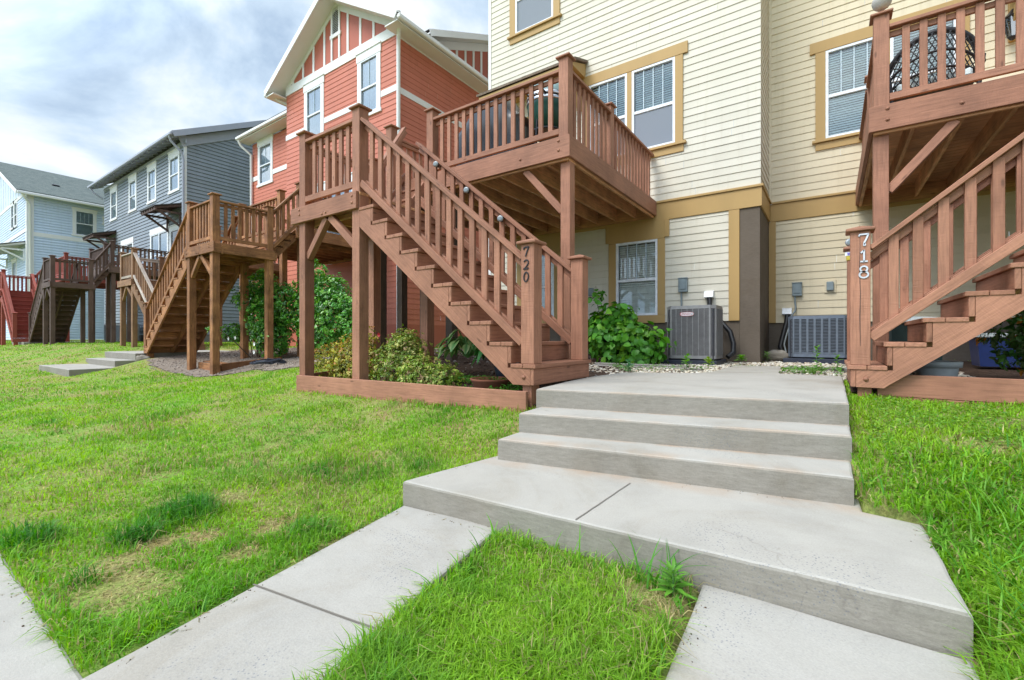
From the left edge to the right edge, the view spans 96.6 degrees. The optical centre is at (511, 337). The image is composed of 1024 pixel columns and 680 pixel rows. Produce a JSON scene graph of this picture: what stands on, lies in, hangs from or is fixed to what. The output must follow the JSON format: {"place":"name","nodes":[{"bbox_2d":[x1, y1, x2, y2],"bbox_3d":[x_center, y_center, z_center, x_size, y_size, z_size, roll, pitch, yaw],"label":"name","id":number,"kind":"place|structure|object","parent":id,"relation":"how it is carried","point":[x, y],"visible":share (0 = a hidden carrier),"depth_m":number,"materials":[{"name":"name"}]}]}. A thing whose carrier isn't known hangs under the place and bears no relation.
{"place":"outdoors","nodes":[
{"label":"outdoors","id":0,"kind":"place"},
{"bbox_2d":[0,554,82,679],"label":"sidewalk","id":1,"kind":"structure","parent":0,"point":[18,661],"depth_m":1.50,"materials":[{"name":"concrete"}]},
{"bbox_2d":[3,467,916,665],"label":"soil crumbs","id":2,"kind":"object","parent":1,"relation":"on","point":[391,627],"visible":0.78,"depth_m":1.68,"materials":[{"name":"brown soil"}]},
{"bbox_2d":[1,466,918,659],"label":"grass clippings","id":3,"kind":"object","parent":1,"relation":"on","point":[207,612],"depth_m":1.65,"materials":[{"name":"green plant"}]},
{"bbox_2d":[81,506,495,679],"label":"path","id":4,"kind":"structure","parent":0,"point":[259,633],"depth_m":1.68,"materials":[{"name":"concrete"}]},
{"bbox_2d":[252,584,373,627],"bbox_3d":[-0.759,0.991,1.697,0.628,0.001,0.010,0,0,26],"label":"path joint","id":5,"kind":"object","parent":4,"relation":"on","point":[312,605],"visible":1,"depth_m":1.69,"materials":[{"name":"grey concrete"}]},
{"bbox_2d":[147,347,442,376],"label":"bare ground","id":6,"kind":"structure","parent":0,"point":[165,366],"depth_m":10.51,"materials":[{"name":"grey gravel"}]},
{"bbox_2d":[142,182,351,374],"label":"wooden deck","id":7,"kind":"structure","parent":6,"relation":"on","point":[215,265],"depth_m":10.55,"materials":[{"name":"orange wood"}]},
{"bbox_2d":[205,268,298,357],"bbox_3d":[-6.045,-0.577,11.060,2.474,2.252,1.539,0,0,7],"label":"gardenia shrub","id":8,"kind":"object","parent":6,"relation":"on","point":[255,330],"visible":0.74,"depth_m":10.76,"materials":[{"name":"green plant"}]},
{"bbox_2d":[250,358,286,364],"bbox_3d":[-5.139,0.498,9.640,0.778,0.114,0.672,0,0,35],"label":"garden hose","id":9,"kind":"object","parent":6,"relation":"on","point":[270,361],"visible":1,"depth_m":9.44,"materials":[{"name":"grey plastic"}]},
{"bbox_2d":[283,258,351,356],"bbox_3d":[-4.215,-0.631,10.246,2.935,2.406,1.354,0,0,35],"label":"gardenia shrub","id":10,"kind":"object","parent":6,"relation":"on","point":[328,305],"visible":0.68,"depth_m":9.80,"materials":[{"name":"green plant"}]},
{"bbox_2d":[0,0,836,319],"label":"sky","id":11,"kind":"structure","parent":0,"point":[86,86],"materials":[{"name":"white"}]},
{"bbox_2d":[0,339,1023,679],"bbox_3d":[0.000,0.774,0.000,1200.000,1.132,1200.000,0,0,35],"label":"ground","id":12,"kind":"structure","parent":0,"point":[888,511],"depth_m":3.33,"materials":[{"name":"green plant"}]},
{"bbox_2d":[12,341,86,344],"bbox_3d":[-21.248,0.390,21.348,2.706,0.400,2.606,0,0,35],"label":"concrete landing","id":13,"kind":"object","parent":12,"relation":"on","point":[23,343],"visible":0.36,"depth_m":19.78,"materials":[{"name":"grey concrete"}]},
{"bbox_2d":[0,252,143,345],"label":"wooden deck","id":14,"kind":"structure","parent":12,"relation":"on","point":[15,307],"depth_m":21.28,"materials":[{"name":"red wood"}]},
{"bbox_2d":[39,364,112,376],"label":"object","id":15,"kind":"structure","parent":12,"relation":"on","point":[67,370],"depth_m":10.88,"materials":[{"name":"grey concrete"}]},
{"bbox_2d":[28,240,168,344],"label":"wooden deck","id":16,"kind":"structure","parent":12,"relation":"on","point":[60,305],"depth_m":19.04,"materials":[{"name":"brown wood"}]},
{"bbox_2d":[86,358,134,366],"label":"concrete steps","id":17,"kind":"structure","parent":12,"relation":"on","point":[113,362],"depth_m":11.57,"materials":[{"name":"grey concrete"}]},
{"bbox_2d":[104,323,126,340],"bbox_3d":[-21.624,-0.240,24.908,1.000,1.080,0.900,0,0,35],"label":"ac unit","id":18,"kind":"object","parent":12,"relation":"on","point":[105,331],"visible":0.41,"depth_m":24.70,"materials":[{"name":"grey metal"}]},
{"bbox_2d":[0,162,238,339],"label":"blue house","id":19,"kind":"structure","parent":12,"relation":"on","point":[44,214],"depth_m":29.49,"materials":[{"name":"paint"}]},
{"bbox_2d":[10,202,14,230],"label":"window","id":20,"kind":"structure","parent":19,"relation":"in","point":[11,204],"depth_m":30.46,"materials":[{"name":"white glass"}]},
{"bbox_2d":[11,258,16,290],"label":"window","id":21,"kind":"structure","parent":19,"relation":"in","point":[14,261],"depth_m":29.87,"materials":[{"name":"white plastic"}]},
{"bbox_2d":[12,198,17,228],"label":"window","id":22,"kind":"structure","parent":19,"relation":"in","point":[15,201],"depth_m":29.68,"materials":[{"name":"white plastic"}]},
{"bbox_2d":[71,206,97,238],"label":"window","id":23,"kind":"structure","parent":19,"relation":"in","point":[84,221],"depth_m":29.82,"materials":[{"name":"white glass"}]},
{"bbox_2d":[116,324,140,341],"bbox_3d":[-20.150,-0.215,23.875,1.000,1.030,0.900,0,0,35],"label":"ac unit","id":24,"kind":"object","parent":12,"relation":"on","point":[117,332],"visible":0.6,"depth_m":23.50,"materials":[{"name":"grey metal"}]},
{"bbox_2d":[105,516,171,546],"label":"grass tuft","id":25,"kind":"object","parent":12,"relation":"on","point":[140,536],"visible":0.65,"depth_m":2.27,"materials":[{"name":"green plant"}]},
{"bbox_2d":[135,355,149,361],"bbox_3d":[-9.294,0.538,11.442,0.362,0.226,0.303,0,0,35],"label":"rock","id":26,"kind":"object","parent":12,"relation":"on","point":[140,357],"visible":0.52,"depth_m":11.34,"materials":[{"name":"stone"}]},
{"bbox_2d":[105,350,224,359],"bbox_3d":[-9.769,0.590,13.158,2.506,0.400,2.455,0,0,35],"label":"concrete landing","id":27,"kind":"object","parent":12,"relation":"on","point":[130,355],"visible":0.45,"depth_m":12.06,"materials":[{"name":"grey concrete"}]},
{"bbox_2d":[146,491,233,530],"bbox_3d":[-1.842,0.980,2.644,0.632,0.109,0.386,0,0,23],"label":"grass tuft","id":28,"kind":"object","parent":12,"relation":"on","point":[197,499],"visible":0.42,"depth_m":2.60,"materials":[{"name":"green plant"}]},
{"bbox_2d":[117,226,278,349],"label":"wooden deck","id":29,"kind":"structure","parent":12,"relation":"on","point":[137,283],"depth_m":15.42,"materials":[{"name":"beige wood"}]},
{"bbox_2d":[82,120,329,341],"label":"grey house","id":30,"kind":"structure","parent":12,"relation":"on","point":[161,181],"depth_m":22.99,"materials":[{"name":"paint"}]},
{"bbox_2d":[109,184,117,221],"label":"window","id":31,"kind":"structure","parent":30,"relation":"in","point":[113,190],"depth_m":27.25,"materials":[{"name":"white glass"}]},
{"bbox_2d":[121,237,133,252],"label":"window","id":32,"kind":"structure","parent":30,"relation":"in","point":[124,243],"depth_m":25.87,"materials":[{"name":"white plastic"}]},
{"bbox_2d":[128,172,136,213],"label":"window","id":33,"kind":"structure","parent":30,"relation":"in","point":[132,179],"depth_m":25.35,"materials":[{"name":"white plastic"}]},
{"bbox_2d":[146,160,156,204],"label":"window","id":34,"kind":"structure","parent":30,"relation":"in","point":[151,168],"depth_m":23.69,"materials":[{"name":"white plastic"}]},
{"bbox_2d":[150,224,169,269],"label":"window","id":35,"kind":"structure","parent":30,"relation":"in","point":[154,233],"depth_m":23.42,"materials":[{"name":"white plastic"}]},
{"bbox_2d":[159,231,168,256],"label":"window","id":36,"kind":"structure","parent":30,"relation":"in","point":[163,236],"depth_m":22.79,"materials":[{"name":"white plastic"}]},
{"bbox_2d":[168,223,178,250],"bbox_3d":[-16.015,-4.050,22.109,1.340,2.740,0.670,0,0,35],"label":"door","id":37,"kind":"structure","parent":30,"relation":"in","point":[173,229],"depth_m":22.15,"materials":[{"name":"white plastic"}]},
{"bbox_2d":[167,146,180,194],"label":"window","id":38,"kind":"structure","parent":30,"relation":"in","point":[173,156],"depth_m":22.00,"materials":[{"name":"white plastic"}]},
{"bbox_2d":[198,357,281,371],"bbox_3d":[-6.144,0.605,10.344,1.073,0.329,1.318,0,0,35],"label":"timber edging","id":39,"kind":"object","parent":12,"relation":"on","point":[224,366],"visible":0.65,"depth_m":9.84,"materials":[{"name":"orange wood"}]},
{"bbox_2d":[0,495,695,679],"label":"verge grass","id":40,"kind":"structure","parent":12,"relation":"on","point":[103,661],"depth_m":1.84,"materials":[{"name":"green plant"}]},
{"bbox_2d":[235,0,487,347],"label":"gabled house","id":41,"kind":"structure","parent":12,"relation":"on","point":[388,66],"depth_m":14.32,"materials":[{"name":"orange paint"}]},
{"bbox_2d":[256,134,273,187],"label":"window","id":42,"kind":"structure","parent":41,"relation":"in","point":[264,145],"depth_m":20.16,"materials":[{"name":"white plastic"}]},
{"bbox_2d":[302,73,324,133],"bbox_3d":[-6.423,-7.570,15.393,1.240,2.020,0.670,0,0,35],"label":"window","id":43,"kind":"structure","parent":41,"relation":"in","point":[313,90],"depth_m":15.19,"materials":[{"name":"white plastic"}]},
{"bbox_2d":[317,172,351,263],"bbox_3d":[-5.489,-3.720,14.739,2.280,2.680,0.670,0,0,35],"label":"window","id":44,"kind":"structure","parent":41,"relation":"in","point":[351,172],"depth_m":14.63,"materials":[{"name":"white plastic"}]},
{"bbox_2d":[355,40,381,119],"bbox_3d":[-4.084,-7.570,13.755,1.170,2.020,0.670,0,0,35],"label":"window","id":45,"kind":"structure","parent":41,"relation":"in","point":[368,61],"depth_m":13.54,"materials":[{"name":"white plastic"}]},
{"bbox_2d":[296,362,527,411],"bbox_3d":[-0.870,0.552,5.762,3.667,0.364,1.776,0,0,35],"label":"timber edging","id":46,"kind":"object","parent":12,"relation":"on","point":[500,399],"visible":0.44,"depth_m":4.79,"materials":[{"name":"brown paint"}]},
{"bbox_2d":[291,52,655,408],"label":"wooden deck","id":47,"kind":"structure","parent":12,"relation":"on","point":[566,183],"depth_m":5.83,"materials":[{"name":"brown paint"}]},
{"bbox_2d":[433,161,438,167],"bbox_3d":[-0.995,-2.280,5.998,0.080,0.080,0.065,0,0,35],"label":"solar light","id":48,"kind":"object","parent":47,"relation":"attached to","point":[436,164],"visible":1,"depth_m":5.98,"materials":[{"name":"silver metal"}]},
{"bbox_2d":[456,98,534,165],"bbox_3d":[-0.267,-3.174,7.359,1.180,1.204,0.769,0,0,35],"label":"covered grill","id":49,"kind":"object","parent":47,"relation":"on","point":[499,128],"visible":0.23,"depth_m":6.98,"materials":[{"name":"black fabric"}]},
{"bbox_2d":[497,215,503,221],"bbox_3d":[-0.132,-1.407,5.393,0.080,0.080,0.065,0,0,35],"label":"solar light","id":50,"kind":"object","parent":47,"relation":"attached to","point":[500,218],"visible":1,"depth_m":5.37,"materials":[{"name":"silver metal"}]},
{"bbox_2d":[526,80,558,142],"bbox_3d":[0.493,-3.184,6.666,0.598,1.231,0.672,0,0,35],"label":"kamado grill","id":51,"kind":"object","parent":47,"relation":"on","point":[556,106],"visible":0.33,"depth_m":6.47,"materials":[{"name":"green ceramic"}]},
{"bbox_2d":[338,348,635,406],"bbox_3d":[-0.422,0.482,7.687,5.490,0.482,5.310,0,0,35],"label":"mulch bed","id":52,"kind":"object","parent":12,"relation":"on","point":[475,370],"visible":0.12,"depth_m":6.28,"materials":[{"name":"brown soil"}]},
{"bbox_2d":[314,326,381,379],"bbox_3d":[-2.321,0.311,6.292,1.273,0.954,0.705,0,0,35],"label":"azalea shrub","id":53,"kind":"object","parent":52,"relation":"on","point":[340,362],"visible":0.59,"depth_m":6.14,"materials":[{"name":"green plant"}]},
{"bbox_2d":[367,324,467,385],"bbox_3d":[-1.194,0.296,5.467,1.601,0.952,0.780,0,0,35],"label":"azalea shrub","id":54,"kind":"object","parent":52,"relation":"on","point":[409,362],"visible":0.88,"depth_m":5.36,"materials":[{"name":"green plant"}]},
{"bbox_2d":[434,329,484,363],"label":"hosta plant","id":55,"kind":"object","parent":52,"relation":"on","point":[465,344],"visible":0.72,"depth_m":5.63,"materials":[{"name":"green plant"}]},
{"bbox_2d":[397,372,522,390],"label":"ground cover","id":56,"kind":"object","parent":52,"relation":"on","point":[500,387],"visible":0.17,"depth_m":5.08,"materials":[{"name":"green plant"}]},
{"bbox_2d":[470,376,510,388],"bbox_3d":[-0.216,0.517,5.010,0.490,0.145,0.490,0,0,35],"label":"bowl planter","id":57,"kind":"object","parent":52,"relation":"on","point":[477,382],"visible":0.68,"depth_m":4.82,"materials":[{"name":"ceramic"}]},
{"bbox_2d":[494,363,513,376],"bbox_3d":[-0.085,0.353,5.492,0.320,0.260,0.320,0,0,35],"label":"plant pot","id":58,"kind":"object","parent":52,"relation":"on","point":[498,372],"visible":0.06,"depth_m":5.40,"materials":[{"name":"blue ceramic"}]},
{"bbox_2d":[471,341,505,365],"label":"hosta plant","id":59,"kind":"object","parent":58,"relation":"in","point":[478,353],"visible":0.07,"depth_m":5.28,"materials":[{"name":"green plant"}]},
{"bbox_2d":[588,289,676,363],"bbox_3d":[1.768,-0.135,7.345,1.643,1.364,1.187,0,0,35],"label":"broadleaf shrub","id":60,"kind":"object","parent":52,"relation":"on","point":[618,334],"visible":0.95,"depth_m":7.08,"materials":[{"name":"green plant"}]},
{"bbox_2d":[593,362,703,370],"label":"edging block","id":61,"kind":"structure","parent":12,"relation":"on","point":[635,365],"depth_m":6.51,"materials":[{"name":"grey concrete"}]},
{"bbox_2d":[628,528,715,594],"bbox_3d":[0.602,0.883,1.841,0.292,0.269,0.384,0,0,-23],"label":"grass tuft","id":62,"kind":"object","parent":12,"relation":"on","point":[649,570],"visible":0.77,"depth_m":1.83,"materials":[{"name":"green plant"}]},
{"bbox_2d":[649,557,697,606],"bbox_3d":[0.621,0.947,1.755,0.186,0.156,0.159,0,0,35],"label":"weed","id":63,"kind":"object","parent":12,"relation":"on","point":[672,572],"visible":0.99,"depth_m":1.76,"materials":[{"name":"green plant"}]},
{"bbox_2d":[403,456,972,660],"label":"concrete steps","id":64,"kind":"structure","parent":12,"relation":"on","point":[855,566],"depth_m":2.01,"materials":[{"name":"grey concrete"}]},
{"bbox_2d":[576,483,629,518],"bbox_3d":[0.498,0.855,2.416,0.009,0.001,0.670,0,0,36],"label":"steps joint","id":65,"kind":"object","parent":64,"relation":"on","point":[602,501],"visible":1,"depth_m":2.37,"materials":[{"name":"grey concrete"}]},
{"bbox_2d":[498,432,853,505],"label":"concrete steps","id":66,"kind":"structure","parent":64,"relation":"on","point":[818,479],"depth_m":2.71,"materials":[{"name":"grey concrete"}]},
{"bbox_2d":[519,407,851,461],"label":"concrete steps","id":67,"kind":"structure","parent":66,"relation":"on","point":[823,441],"depth_m":3.00,"materials":[{"name":"grey concrete"}]},
{"bbox_2d":[536,365,848,425],"bbox_3d":[2.307,0.595,5.064,2.230,0.350,4.562,0,0,35],"label":"concrete landing","id":68,"kind":"object","parent":67,"relation":"on","point":[770,393],"visible":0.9,"depth_m":3.56,"materials":[{"name":"grey concrete"}]},
{"bbox_2d":[476,0,1023,362],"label":"townhouse","id":69,"kind":"structure","parent":12,"relation":"on","point":[743,117],"depth_m":8.31,"materials":[{"name":"beige paint"}]},
{"bbox_2d":[507,0,561,45],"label":"window","id":70,"kind":"structure","parent":69,"relation":"in","point":[528,18],"depth_m":10.25,"materials":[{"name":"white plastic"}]},
{"bbox_2d":[517,235,560,322],"bbox_3d":[0.753,-1.244,10.386,1.130,1.928,0.641,0,0,35],"label":"window","id":71,"kind":"structure","parent":69,"relation":"in","point":[553,242],"depth_m":9.92,"materials":[{"name":"white plastic"}]},
{"bbox_2d":[588,286,595,297],"bbox_3d":[1.629,-0.940,9.378,0.180,0.230,0.063,0,0,35],"label":"outlet cover","id":72,"kind":"object","parent":69,"relation":"attached to","point":[591,290],"visible":0.58,"depth_m":9.35,"materials":[{"name":"beige paint"}]},
{"bbox_2d":[588,73,626,155],"bbox_3d":[2.042,-4.400,9.485,0.965,1.600,0.638,0,0,35],"label":"window","id":73,"kind":"structure","parent":69,"relation":"in","point":[614,89],"depth_m":9.21,"materials":[{"name":"white plastic"}]},
{"bbox_2d":[582,40,687,165],"bbox_3d":[2.468,-4.415,9.164,2.190,1.990,0.675,0,0,35],"label":"window","id":74,"kind":"structure","parent":69,"relation":"in","point":[655,79],"depth_m":8.67,"materials":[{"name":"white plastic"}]},
{"bbox_2d":[605,219,668,322],"bbox_3d":[2.585,-1.244,9.103,1.262,1.928,0.641,0,0,35],"label":"window","id":75,"kind":"structure","parent":69,"relation":"in","point":[636,251],"depth_m":8.86,"materials":[{"name":"white plastic"}]},
{"bbox_2d":[678,277,687,305],"bbox_3d":[3.119,-0.783,8.321,0.167,0.623,0.086,0,0,35],"label":"electrical box","id":76,"kind":"object","parent":69,"relation":"attached to","point":[683,284],"visible":0.89,"depth_m":8.29,"materials":[{"name":"grey metal"}]},
{"bbox_2d":[704,291,735,358],"bbox_3d":[3.567,-0.240,7.826,0.235,1.190,0.673,0,0,-16],"label":"line set cover","id":77,"kind":"object","parent":69,"relation":"attached to","point":[709,295],"visible":0.82,"depth_m":7.68,"materials":[{"name":"white plastic"}]},
{"bbox_2d":[778,308,791,352],"bbox_3d":[4.987,-0.114,8.333,0.225,0.892,0.504,0,0,35],"label":"line set cover","id":78,"kind":"object","parent":69,"relation":"attached to","point":[787,312],"visible":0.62,"depth_m":8.39,"materials":[{"name":"white plastic"}]},
{"bbox_2d":[791,282,801,315],"bbox_3d":[5.223,-0.681,8.391,0.197,0.676,0.136,0,0,35],"label":"electrical box","id":79,"kind":"object","parent":69,"relation":"attached to","point":[796,288],"visible":0.9,"depth_m":8.38,"materials":[{"name":"grey metal"}]},
{"bbox_2d":[824,279,835,292],"bbox_3d":[5.668,-0.920,8.125,0.175,0.230,0.063,0,0,35],"label":"outlet cover","id":80,"kind":"object","parent":69,"relation":"attached to","point":[829,286],"visible":1,"depth_m":8.11,"materials":[{"name":"beige paint"}]},
{"bbox_2d":[810,0,974,150],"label":"window","id":81,"kind":"structure","parent":69,"relation":"in","point":[841,61],"depth_m":8.11,"materials":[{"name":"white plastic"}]},
{"bbox_2d":[890,15,969,91],"bbox_3d":[6.925,-4.350,7.641,0.960,1.580,0.638,0,0,35],"label":"window","id":82,"kind":"structure","parent":69,"relation":"in","point":[895,42],"depth_m":7.54,"materials":[{"name":"white plastic"}]},
{"bbox_2d":[1005,9,1015,40],"bbox_3d":[7.428,-4.636,6.772,0.230,0.472,0.255,0,0,35],"label":"wall lantern","id":83,"kind":"object","parent":69,"relation":"attached to","point":[1008,18],"depth_m":6.75,"materials":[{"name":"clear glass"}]},
{"bbox_2d":[589,361,971,380],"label":"gravel","id":84,"kind":"structure","parent":12,"relation":"on","point":[764,363],"depth_m":6.34,"materials":[{"name":"grey gravel"}]},
{"bbox_2d":[622,359,635,371],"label":"weed","id":85,"kind":"object","parent":84,"relation":"on","point":[628,364],"visible":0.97,"depth_m":5.54,"materials":[{"name":"green plant"}]},
{"bbox_2d":[609,363,707,371],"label":"ground cover","id":86,"kind":"object","parent":84,"relation":"on","point":[619,365],"visible":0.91,"depth_m":5.99,"materials":[{"name":"green plant"}]},
{"bbox_2d":[679,353,692,368],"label":"weed","id":87,"kind":"object","parent":84,"relation":"on","point":[686,360],"visible":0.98,"depth_m":5.97,"materials":[{"name":"green plant"}]},
{"bbox_2d":[661,305,725,364],"bbox_3d":[2.978,-0.040,7.474,0.845,0.940,0.780,0,0,35],"label":"ac unit","id":88,"kind":"object","parent":84,"relation":"on","point":[696,332],"visible":0.94,"depth_m":7.18,"materials":[{"name":"grey metal"}]},
{"bbox_2d":[703,356,714,368],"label":"weed","id":89,"kind":"object","parent":84,"relation":"on","point":[708,361],"visible":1,"depth_m":5.99,"materials":[{"name":"green plant"}]},
{"bbox_2d":[737,354,745,362],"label":"weed","id":90,"kind":"object","parent":84,"relation":"on","point":[741,357],"visible":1,"depth_m":7.13,"materials":[{"name":"green plant"}]},
{"bbox_2d":[764,350,789,361],"bbox_3d":[4.683,0.320,8.036,0.453,0.222,0.284,0,0,35],"label":"rock","id":91,"kind":"object","parent":84,"relation":"on","point":[776,355],"visible":0.77,"depth_m":7.95,"materials":[{"name":"stone"}]},
{"bbox_2d":[779,364,844,375],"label":"ground cover","id":92,"kind":"object","parent":84,"relation":"on","point":[812,371],"visible":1,"depth_m":5.50,"materials":[{"name":"green plant"}]},
{"bbox_2d":[783,315,846,363],"bbox_3d":[5.175,0.028,7.730,0.950,0.785,0.720,0,0,35],"label":"ac unit","id":93,"kind":"object","parent":84,"relation":"on","point":[826,333],"visible":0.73,"depth_m":7.49,"materials":[{"name":"grey metal"}]},
{"bbox_2d":[810,345,822,367],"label":"weed","id":94,"kind":"object","parent":84,"relation":"on","point":[816,347],"visible":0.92,"depth_m":5.82,"materials":[{"name":"green plant"}]},
{"bbox_2d":[784,366,846,372],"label":"edging block","id":95,"kind":"structure","parent":12,"relation":"on","point":[845,370],"depth_m":5.79,"materials":[{"name":"grey concrete"}]},
{"bbox_2d":[842,361,1023,392],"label":"mulch bed","id":96,"kind":"object","parent":12,"relation":"on","point":[969,369],"visible":0.13,"depth_m":5.05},
{"bbox_2d":[889,316,941,359],"bbox_3d":[4.774,0.082,5.423,0.540,0.674,0.560,0,0,35],"label":"wheeled bin","id":97,"kind":"object","parent":96,"relation":"on","point":[898,333],"visible":0.19,"depth_m":5.31,"materials":[{"name":"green plastic"}]},
{"bbox_2d":[915,360,962,376],"bbox_3d":[3.953,0.367,4.251,0.364,0.305,0.364,0,0,35],"label":"plant pot","id":98,"kind":"object","parent":96,"relation":"on","point":[940,368],"visible":0.52,"depth_m":4.12,"materials":[{"name":"grey plastic"}]},
{"bbox_2d":[969,333,1021,366],"bbox_3d":[5.881,0.142,5.435,0.620,0.395,0.510,0,0,35],"label":"storage bin","id":99,"kind":"object","parent":96,"relation":"on","point":[980,354],"visible":0.27,"depth_m":5.39,"materials":[{"name":"blue plastic"}]},
{"bbox_2d":[975,310,1023,375],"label":"leafy shrub","id":100,"kind":"object","parent":96,"relation":"on","point":[1015,336],"visible":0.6,"depth_m":4.18,"materials":[{"name":"green plant"}]},
{"bbox_2d":[843,0,1023,396],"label":"wooden deck","id":101,"kind":"structure","parent":12,"relation":"on","point":[945,142],"depth_m":4.50,"materials":[{"name":"brown paint"}]},
{"bbox_2d":[845,252,849,260],"bbox_3d":[3.472,-0.839,4.675,0.095,0.087,0.017,0,0,35],"label":"sign plate","id":102,"kind":"object","parent":101,"relation":"attached to","point":[847,254],"visible":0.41,"depth_m":4.68,"materials":[{"name":"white plastic"}]},
{"bbox_2d":[871,0,891,11],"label":"stone ball","id":103,"kind":"object","parent":101,"relation":"on","point":[879,5],"visible":0.98,"depth_m":5.09,"materials":[{"name":"white stone"}]},
{"bbox_2d":[889,26,985,102],"bbox_3d":[5.048,-3.070,5.502,0.949,1.013,0.616,0,0,35],"label":"wicker chair","id":104,"kind":"object","parent":101,"relation":"on","point":[970,40],"visible":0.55,"depth_m":5.28,"materials":[{"name":"black wicker"}]},
{"bbox_2d":[850,400,1023,679],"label":"tall grass","id":105,"kind":"structure","parent":12,"relation":"on","point":[989,547],"depth_m":1.94,"materials":[{"name":"green plant"}]},
{"bbox_2d":[862,395,1023,507],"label":"clover","id":106,"kind":"object","parent":12,"relation":"on","point":[938,418],"visible":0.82,"depth_m":2.90,"materials":[{"name":"green plant"}]},
{"bbox_2d":[876,375,1023,404],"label":"timber edging","id":107,"kind":"object","parent":12,"relation":"on","point":[956,389],"visible":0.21,"depth_m":3.58,"materials":[{"name":"brown paint"}]},
{"bbox_2d":[665,585,979,679],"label":"path","id":108,"kind":"structure","parent":0,"point":[753,638],"depth_m":1.45,"materials":[{"name":"concrete"}]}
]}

